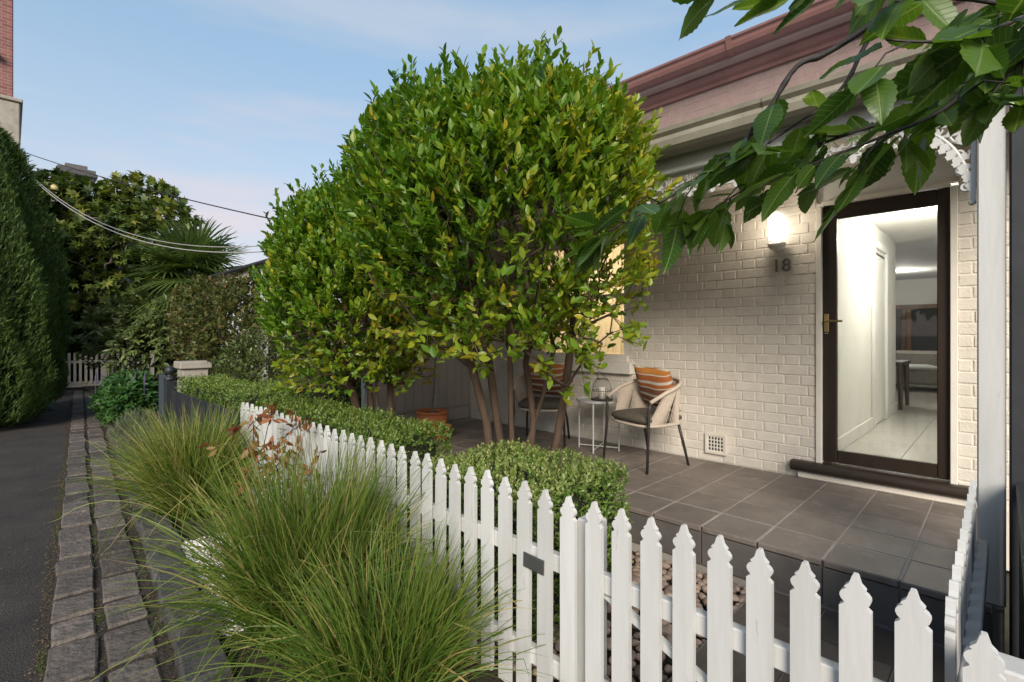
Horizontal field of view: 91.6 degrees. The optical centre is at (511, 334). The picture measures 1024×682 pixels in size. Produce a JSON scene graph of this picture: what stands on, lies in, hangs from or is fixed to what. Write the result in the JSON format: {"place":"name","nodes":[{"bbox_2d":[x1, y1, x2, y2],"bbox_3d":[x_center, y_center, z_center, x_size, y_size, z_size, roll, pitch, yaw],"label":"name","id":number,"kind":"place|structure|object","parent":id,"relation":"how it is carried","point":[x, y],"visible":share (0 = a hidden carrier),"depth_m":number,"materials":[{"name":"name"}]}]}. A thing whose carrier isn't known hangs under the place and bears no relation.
{"place":"outdoors","nodes":[
{"label":"outdoors","id":0,"kind":"place"},
{"bbox_2d":[0,387,86,681],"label":"lane","id":1,"kind":"structure","parent":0,"point":[20,448],"depth_m":4.22,"materials":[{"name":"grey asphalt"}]},
{"bbox_2d":[0,377,54,427],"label":"fern","id":2,"kind":"object","parent":1,"relation":"on","point":[37,415],"visible":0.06,"depth_m":9.29,"materials":[{"name":"green plant"}]},
{"bbox_2d":[0,123,67,425],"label":"cypress","id":3,"kind":"object","parent":1,"relation":"on","point":[21,270],"visible":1,"depth_m":8.37,"materials":[{"name":"green plant"}]},
{"bbox_2d":[22,226,75,405],"bbox_3d":[-10.379,-0.459,10.494,1.818,4.219,1.838,0,0,45],"label":"cypress","id":4,"kind":"object","parent":1,"relation":"on","point":[59,359],"visible":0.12,"depth_m":10.82,"materials":[{"name":"green plant"}]},
{"bbox_2d":[44,203,114,308],"bbox_3d":[-15.750,-1.567,16.703,4.842,6.333,4.597,0,0,45],"label":"fig tree","id":5,"kind":"object","parent":1,"relation":"on","point":[80,282],"visible":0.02,"depth_m":16.86,"materials":[{"name":"green plant"}]},
{"bbox_2d":[33,390,178,681],"bbox_3d":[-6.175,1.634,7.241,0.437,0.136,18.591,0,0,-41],"label":"stone gutter","id":6,"kind":"object","parent":1,"relation":"on","point":[73,661],"visible":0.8,"depth_m":3.15,"materials":[{"name":"grey stone"}]},
{"bbox_2d":[35,457,106,681],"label":"moss","id":7,"kind":"object","parent":6,"relation":"on","point":[44,666],"visible":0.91,"depth_m":3.80,"materials":[{"name":"green plant"}]},
{"bbox_2d":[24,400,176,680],"bbox_3d":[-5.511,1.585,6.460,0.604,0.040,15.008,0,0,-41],"label":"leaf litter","id":8,"kind":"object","parent":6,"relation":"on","point":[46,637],"visible":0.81,"depth_m":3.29,"materials":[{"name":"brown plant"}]},
{"bbox_2d":[61,351,153,387],"bbox_3d":[-12.743,1.050,14.919,3.290,1.100,0.110,0,0,-41],"label":"picket fence","id":9,"kind":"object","parent":1,"relation":"on","point":[80,383],"depth_m":14.89,"materials":[{"name":"beige paint"}]},
{"bbox_2d":[50,184,58,191],"bbox_3d":[-12.913,-4.094,13.802,0.254,0.213,0.544,0,0,45],"label":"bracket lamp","id":10,"kind":"object","parent":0,"point":[54,187],"visible":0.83,"depth_m":13.87,"materials":[{"name":"yellow glass"}]},
{"bbox_2d":[57,163,190,306],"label":"rendered house","id":11,"kind":"structure","parent":0,"point":[93,178],"depth_m":20.43,"materials":[{"name":"grey stone"}]},
{"bbox_2d":[124,420,503,681],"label":"garden bed","id":12,"kind":"object","parent":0,"point":[248,669],"depth_m":2.33,"materials":[{"name":"soil"}]},
{"bbox_2d":[87,367,159,427],"bbox_3d":[-6.494,1.079,8.505,1.902,1.091,1.132,0,0,45],"label":"salvia","id":13,"kind":"object","parent":12,"relation":"on","point":[120,392],"visible":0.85,"depth_m":8.02,"materials":[{"name":"green plant"}]},
{"bbox_2d":[105,407,163,450],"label":"lavender","id":14,"kind":"object","parent":12,"relation":"on","point":[129,418],"visible":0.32,"depth_m":6.53,"materials":[{"name":"green plant"}]},
{"bbox_2d":[108,417,194,475],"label":"lavender","id":15,"kind":"object","parent":12,"relation":"on","point":[129,437],"visible":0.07,"depth_m":5.46,"materials":[{"name":"green plant"}]},
{"bbox_2d":[39,393,264,563],"bbox_3d":[-2.712,1.024,4.315,2.013,1.028,1.990,0,0,45],"label":"grass tuft","id":16,"kind":"object","parent":12,"relation":"on","point":[177,455],"visible":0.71,"depth_m":4.07,"materials":[{"name":"green plant"}]},
{"bbox_2d":[163,366,175,425],"bbox_3d":[-4.660,1.010,6.778,0.150,1.180,0.150,0,0,45],"label":"fence post","id":17,"kind":"object","parent":12,"relation":"on","point":[169,379],"visible":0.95,"depth_m":6.73,"materials":[{"name":"black paint"}]},
{"bbox_2d":[159,374,166,421],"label":"slate gate","id":18,"kind":"structure","parent":17,"relation":"attached to","point":[161,391],"depth_m":6.98,"materials":[{"name":"grey paint"}]},
{"bbox_2d":[171,390,239,495],"bbox_3d":[-3.591,1.140,5.746,2.791,0.800,0.060,0,0,45],"label":"black fence","id":19,"kind":"object","parent":12,"relation":"on","point":[178,399],"visible":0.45,"depth_m":5.88,"materials":[{"name":"metal"}]},
{"bbox_2d":[180,533,245,635],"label":"white gravel","id":20,"kind":"structure","parent":12,"relation":"on","point":[196,543],"depth_m":3.35,"materials":[{"name":"white gravel"}]},
{"bbox_2d":[198,402,326,505],"bbox_3d":[-1.672,1.048,3.501,1.170,1.047,0.557,0,0,37],"label":"russet shrub","id":21,"kind":"object","parent":12,"relation":"on","point":[260,420],"visible":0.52,"depth_m":3.52,"materials":[{"name":"brown plant"}]},
{"bbox_2d":[35,419,514,681],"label":"grass tuft","id":22,"kind":"object","parent":12,"relation":"on","point":[253,539],"visible":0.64,"depth_m":2.31,"materials":[{"name":"green plant"}]},
{"bbox_2d":[149,499,563,681],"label":"grass tuft","id":23,"kind":"object","parent":12,"relation":"on","point":[345,648],"visible":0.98,"depth_m":1.95,"materials":[{"name":"green plant"}]},
{"bbox_2d":[562,0,1023,278],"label":"cherry tree","id":24,"kind":"object","parent":12,"relation":"on","point":[964,74],"visible":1,"depth_m":1.14,"materials":[{"name":"green plant"}]},
{"bbox_2d":[13,0,793,330],"label":"sky","id":25,"kind":"structure","parent":0,"point":[228,103],"materials":[{"name":"blue"}]},
{"bbox_2d":[83,385,742,681],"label":"front garden","id":26,"kind":"object","parent":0,"point":[667,660],"depth_m":2.40,"materials":[{"name":"soil"}]},
{"bbox_2d":[21,166,222,340],"bbox_3d":[-12.946,-1.878,15.992,6.524,6.976,6.389,0,0,45],"label":"fig tree","id":27,"kind":"object","parent":26,"relation":"on","point":[125,209],"visible":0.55,"depth_m":14.76,"materials":[{"name":"green plant"}]},
{"bbox_2d":[109,212,252,358],"bbox_3d":[-7.141,-0.560,11.133,2.725,4.320,2.982,0,0,45],"label":"fan palm","id":28,"kind":"object","parent":26,"relation":"on","point":[173,262],"visible":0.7,"depth_m":10.65,"materials":[{"name":"green plant"}]},
{"bbox_2d":[174,360,211,391],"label":"letter pillar","id":29,"kind":"structure","parent":26,"relation":"on","point":[192,368],"depth_m":8.01,"materials":[{"name":"grey stone"}]},
{"bbox_2d":[161,271,298,381],"bbox_3d":[-5.146,0.176,9.215,2.529,2.848,2.205,0,0,45],"label":"bronzed shrub","id":30,"kind":"object","parent":26,"relation":"on","point":[198,340],"visible":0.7,"depth_m":8.66,"materials":[{"name":"green plant"}]},
{"bbox_2d":[175,373,295,418],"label":"box hedge","id":31,"kind":"object","parent":26,"relation":"on","point":[222,387],"visible":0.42,"depth_m":5.65,"materials":[{"name":"green plant"}]},
{"bbox_2d":[210,325,309,383],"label":"green shrub","id":32,"kind":"object","parent":26,"relation":"on","point":[254,369],"visible":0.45,"depth_m":7.23,"materials":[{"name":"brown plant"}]},
{"bbox_2d":[253,376,360,410],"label":"box hedge","id":33,"kind":"object","parent":26,"relation":"on","point":[341,396],"visible":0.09,"depth_m":6.41,"materials":[{"name":"green plant"}]},
{"bbox_2d":[248,159,457,425],"bbox_3d":[-1.498,-0.041,4.837,2.109,3.246,1.863,0,0,45],"label":"clipped tree","id":34,"kind":"object","parent":26,"relation":"on","point":[310,264],"visible":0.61,"depth_m":4.28,"materials":[{"name":"green plant"}]},
{"bbox_2d":[253,393,454,554],"bbox_3d":[-1.457,1.068,4.118,2.644,1.017,0.591,0,0,45],"label":"box hedge","id":35,"kind":"object","parent":26,"relation":"on","point":[336,416],"visible":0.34,"depth_m":3.56,"materials":[{"name":"green plant"}]},
{"bbox_2d":[240,402,606,681],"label":"picket fence","id":36,"kind":"object","parent":26,"relation":"on","point":[542,559],"visible":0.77,"depth_m":2.19,"materials":[{"name":"white paint"}]},
{"bbox_2d":[585,501,932,681],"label":"picket gate","id":37,"kind":"structure","parent":36,"relation":"attached to","point":[798,658],"depth_m":1.52,"materials":[{"name":"white paint"}]},
{"bbox_2d":[329,25,681,464],"bbox_3d":[-0.059,-0.247,3.487,2.507,3.658,2.102,0,0,45],"label":"clipped tree","id":38,"kind":"object","parent":26,"relation":"on","point":[430,163],"visible":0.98,"depth_m":2.84,"materials":[{"name":"green plant"}]},
{"bbox_2d":[419,437,633,645],"bbox_3d":[0.066,1.135,2.995,1.101,0.865,0.983,0,0,45],"label":"box hedge","id":39,"kind":"object","parent":26,"relation":"on","point":[585,484],"visible":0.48,"depth_m":2.78,"materials":[{"name":"green plant"}]},
{"bbox_2d":[461,551,745,681],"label":"pebble bed","id":40,"kind":"object","parent":26,"relation":"on","point":[667,625],"visible":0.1,"depth_m":2.57,"materials":[{"name":"brown gravel"}]},
{"bbox_2d":[433,423,451,439],"bbox_3d":[-0.815,1.130,5.801,0.237,0.160,0.237,0,0,45],"label":"terracotta pot","id":41,"kind":"object","parent":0,"point":[450,425],"visible":0.25,"depth_m":5.74,"materials":[{"name":"ceramic"}]},
{"bbox_2d":[73,336,1008,654],"bbox_3d":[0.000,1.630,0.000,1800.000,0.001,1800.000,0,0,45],"label":"ground","id":42,"kind":"structure","parent":0,"point":[1007,578],"depth_m":2.96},
{"bbox_2d":[0,0,22,153],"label":"brick building","id":43,"kind":"structure","parent":42,"relation":"on","point":[11,108],"depth_m":12.98,"materials":[{"name":"red brick"}]},
{"bbox_2d":[39,185,260,252],"bbox_3d":[-8.205,-3.069,10.335,13.335,3.676,0.020,0,0,32],"label":"cable","id":44,"kind":"object","parent":43,"relation":"attached to","point":[148,242],"visible":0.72,"depth_m":9.49,"materials":[{"name":"grey rubber"}]},
{"bbox_2d":[41,184,261,247],"bbox_3d":[-8.372,-3.248,10.451,13.558,3.815,0.016,0,0,32],"label":"cable","id":45,"kind":"object","parent":43,"relation":"attached to","point":[149,238],"visible":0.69,"depth_m":9.55,"materials":[{"name":"grey rubber"}]},
{"bbox_2d":[22,151,302,225],"bbox_3d":[-8.364,-3.375,10.528,14.030,3.968,0.022,0,0,32],"label":"cable","id":46,"kind":"object","parent":43,"relation":"attached to","point":[155,191],"visible":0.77,"depth_m":9.43,"materials":[{"name":"black rubber"}]},
{"bbox_2d":[62,308,183,381],"bbox_3d":[-13.525,0.446,16.187,1.346,2.661,5.090,0,0,45],"label":"ivy hedge","id":47,"kind":"object","parent":42,"relation":"on","point":[74,347],"visible":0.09,"depth_m":15.74,"materials":[{"name":"green plant"}]},
{"bbox_2d":[69,276,223,381],"bbox_3d":[-7.674,0.132,10.905,3.406,2.937,2.979,0,0,45],"label":"dark shrub","id":48,"kind":"object","parent":42,"relation":"on","point":[143,328],"visible":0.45,"depth_m":10.18,"materials":[{"name":"green plant"}]},
{"bbox_2d":[104,422,245,681],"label":"kerb","id":49,"kind":"structure","parent":42,"relation":"on","point":[185,668],"depth_m":2.71,"materials":[{"name":"grey stone"}]},
{"bbox_2d":[171,278,274,375],"bbox_3d":[-6.087,0.078,10.722,2.060,3.044,2.123,0,0,-17],"label":"green shrub","id":50,"kind":"object","parent":42,"relation":"on","point":[219,344],"visible":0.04,"depth_m":10.22,"materials":[{"name":"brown plant"}]},
{"bbox_2d":[202,258,360,383],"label":"neighbour house","id":51,"kind":"structure","parent":42,"relation":"on","point":[244,268],"depth_m":9.31,"materials":[{"name":"metal"}]},
{"bbox_2d":[1009,87,1023,657],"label":"charcoal wall","id":52,"kind":"structure","parent":42,"relation":"on","point":[1016,306],"depth_m":2.17,"materials":[{"name":"paint"}]},
{"bbox_2d":[460,0,1008,570],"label":"brick house","id":53,"kind":"structure","parent":0,"point":[790,372],"depth_m":4.58,"materials":[{"name":"white brick"}]},
{"bbox_2d":[515,395,525,410],"bbox_3d":[0.106,0.900,6.576,0.205,0.195,0.030,0,0,45],"label":"air vent","id":54,"kind":"object","parent":53,"relation":"attached to","point":[516,401],"visible":0.36,"depth_m":6.61,"materials":[{"name":"grey paint"}]},
{"bbox_2d":[531,240,633,374],"bbox_3d":[0.846,-0.356,5.952,1.450,1.568,0.252,0,0,45],"label":"window","id":55,"kind":"structure","parent":53,"relation":"in","point":[617,356],"depth_m":5.74,"materials":[{"name":"beige glass"}]},
{"bbox_2d":[372,23,1023,653],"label":"verandah","id":56,"kind":"object","parent":53,"relation":"attached to","point":[890,549],"visible":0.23,"depth_m":2.92,"materials":[{"name":"tile"}]},
{"bbox_2d":[361,242,468,428],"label":"board wall","id":57,"kind":"structure","parent":56,"relation":"attached to","point":[451,393],"depth_m":6.89,"materials":[{"name":"grey wood"}]},
{"bbox_2d":[415,408,448,434],"bbox_3d":[-0.994,1.073,6.189,0.422,0.275,0.422,0,0,45],"label":"terracotta pot","id":58,"kind":"object","parent":56,"relation":"on","point":[439,414],"visible":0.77,"depth_m":6.04,"materials":[{"name":"ceramic"}]},
{"bbox_2d":[431,315,480,411],"bbox_3d":[-0.954,0.213,6.136,0.993,1.575,1.350,0,0,45],"label":"young tree","id":59,"kind":"object","parent":58,"relation":"in","point":[433,399],"visible":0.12,"depth_m":6.18,"materials":[{"name":"brown plant"}]},
{"bbox_2d":[513,370,571,448],"bbox_3d":[0.351,0.803,5.620,0.645,0.820,0.578,0,0,15],"label":"rope chair","id":60,"kind":"object","parent":56,"relation":"on","point":[551,403],"visible":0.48,"depth_m":5.53,"materials":[{"name":"beige fabric"}]},
{"bbox_2d":[529,361,564,395],"bbox_3d":[0.385,0.503,5.743,0.450,0.450,0.164,3,24,12],"label":"cushion","id":61,"kind":"object","parent":60,"relation":"on","point":[538,380],"visible":0.52,"depth_m":5.68,"materials":[{"name":"fabric"}]},
{"bbox_2d":[576,396,619,453],"bbox_3d":[0.920,0.945,5.280,0.470,0.530,0.470,0,0,45],"label":"side table","id":62,"kind":"object","parent":56,"relation":"on","point":[586,399],"visible":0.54,"depth_m":5.24,"materials":[{"name":"white paint"}]},
{"bbox_2d":[591,371,612,400],"bbox_3d":[0.955,0.538,5.287,0.236,0.303,0.236,0,0,45],"label":"wire lantern","id":63,"kind":"object","parent":62,"relation":"on","point":[597,398],"visible":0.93,"depth_m":5.25,"materials":[{"name":"brown metal"}]},
{"bbox_2d":[598,386,604,398],"bbox_3d":[0.955,0.607,5.287,0.072,0.136,0.072,0,0,45],"label":"candle","id":64,"kind":"object","parent":63,"relation":"in","point":[601,395],"visible":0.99,"depth_m":5.26,"materials":[{"name":"white wax"}]},
{"bbox_2d":[603,376,689,474],"bbox_3d":[1.273,0.803,4.709,0.578,0.820,0.645,0,0,-29],"label":"rope chair","id":65,"kind":"object","parent":56,"relation":"on","point":[647,417],"visible":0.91,"depth_m":4.57,"materials":[{"name":"beige fabric"}]},
{"bbox_2d":[633,364,680,411],"bbox_3d":[1.384,0.503,4.771,0.164,0.450,0.450,-27,17,-29],"label":"cushion","id":66,"kind":"object","parent":65,"relation":"on","point":[653,383],"visible":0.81,"depth_m":4.70,"materials":[{"name":"fabric"}]},
{"bbox_2d":[705,432,726,455],"bbox_3d":[1.947,1.040,4.754,0.205,0.195,0.030,0,0,45],"label":"air vent","id":67,"kind":"object","parent":53,"relation":"attached to","point":[715,443],"visible":1,"depth_m":4.75,"materials":[{"name":"grey paint"}]},
{"bbox_2d":[768,211,785,250],"bbox_3d":[2.300,-0.902,4.315,0.144,0.345,0.170,0,0,45],"label":"wall lamp","id":68,"kind":"object","parent":53,"relation":"attached to","point":[776,229],"visible":0.98,"depth_m":4.26,"materials":[{"name":"beige glass"}]},
{"bbox_2d":[775,259,790,271],"bbox_3d":[2.360,-0.608,4.335,0.121,0.108,0.012,0,0,45],"label":"house number","id":69,"kind":"object","parent":53,"relation":"attached to","point":[783,266],"visible":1,"depth_m":4.33,"materials":[{"name":"grey metal"}]},
{"bbox_2d":[876,255,884,423],"bbox_3d":[4.423,0.040,6.034,0.040,2.040,0.798,0,0,45],"label":"inner door","id":70,"kind":"structure","parent":53,"relation":"in","point":[880,262],"depth_m":6.10,"materials":[{"name":"white paint"}]},
{"bbox_2d":[823,187,949,479],"bbox_3d":[2.875,-0.010,3.870,0.803,2.120,0.112,0,0,45],"label":"door","id":71,"kind":"structure","parent":53,"relation":"in","point":[940,198],"depth_m":3.84,"materials":[{"name":"brown wood"}]},
{"bbox_2d":[896,360,909,409],"bbox_3d":[5.390,0.728,7.750,1.200,0.686,0.750,0,0,45],"label":"side table","id":72,"kind":"object","parent":53,"relation":"on","point":[902,368],"visible":0.47,"depth_m":7.13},
{"bbox_2d":[896,304,936,350],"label":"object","id":73,"kind":"structure","parent":53,"relation":"in","point":[916,325],"depth_m":11.45,"materials":[{"name":"glass"}]},
{"bbox_2d":[896,350,936,386],"bbox_3d":[8.197,0.699,9.563,1.500,0.758,1.074,0,0,45],"label":"sofa","id":74,"kind":"object","parent":53,"relation":"on","point":[922,367],"visible":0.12,"depth_m":9.56,"materials":[{"name":"grey fabric"}]},
{"bbox_2d":[667,592,944,681],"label":"path","id":75,"kind":"structure","parent":0,"point":[883,654],"depth_m":2.30,"materials":[{"name":"tile"}]},
{"bbox_2d":[945,480,1023,681],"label":"return fence","id":76,"kind":"object","parent":75,"relation":"on","point":[972,654],"visible":1,"depth_m":1.38,"materials":[{"name":"white paint"}]},
{"bbox_2d":[1016,482,1023,659],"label":"charcoal fence","id":77,"kind":"object","parent":75,"relation":"on","point":[1020,495],"visible":0.96,"depth_m":1.82,"materials":[{"name":"paint"}]}
]}

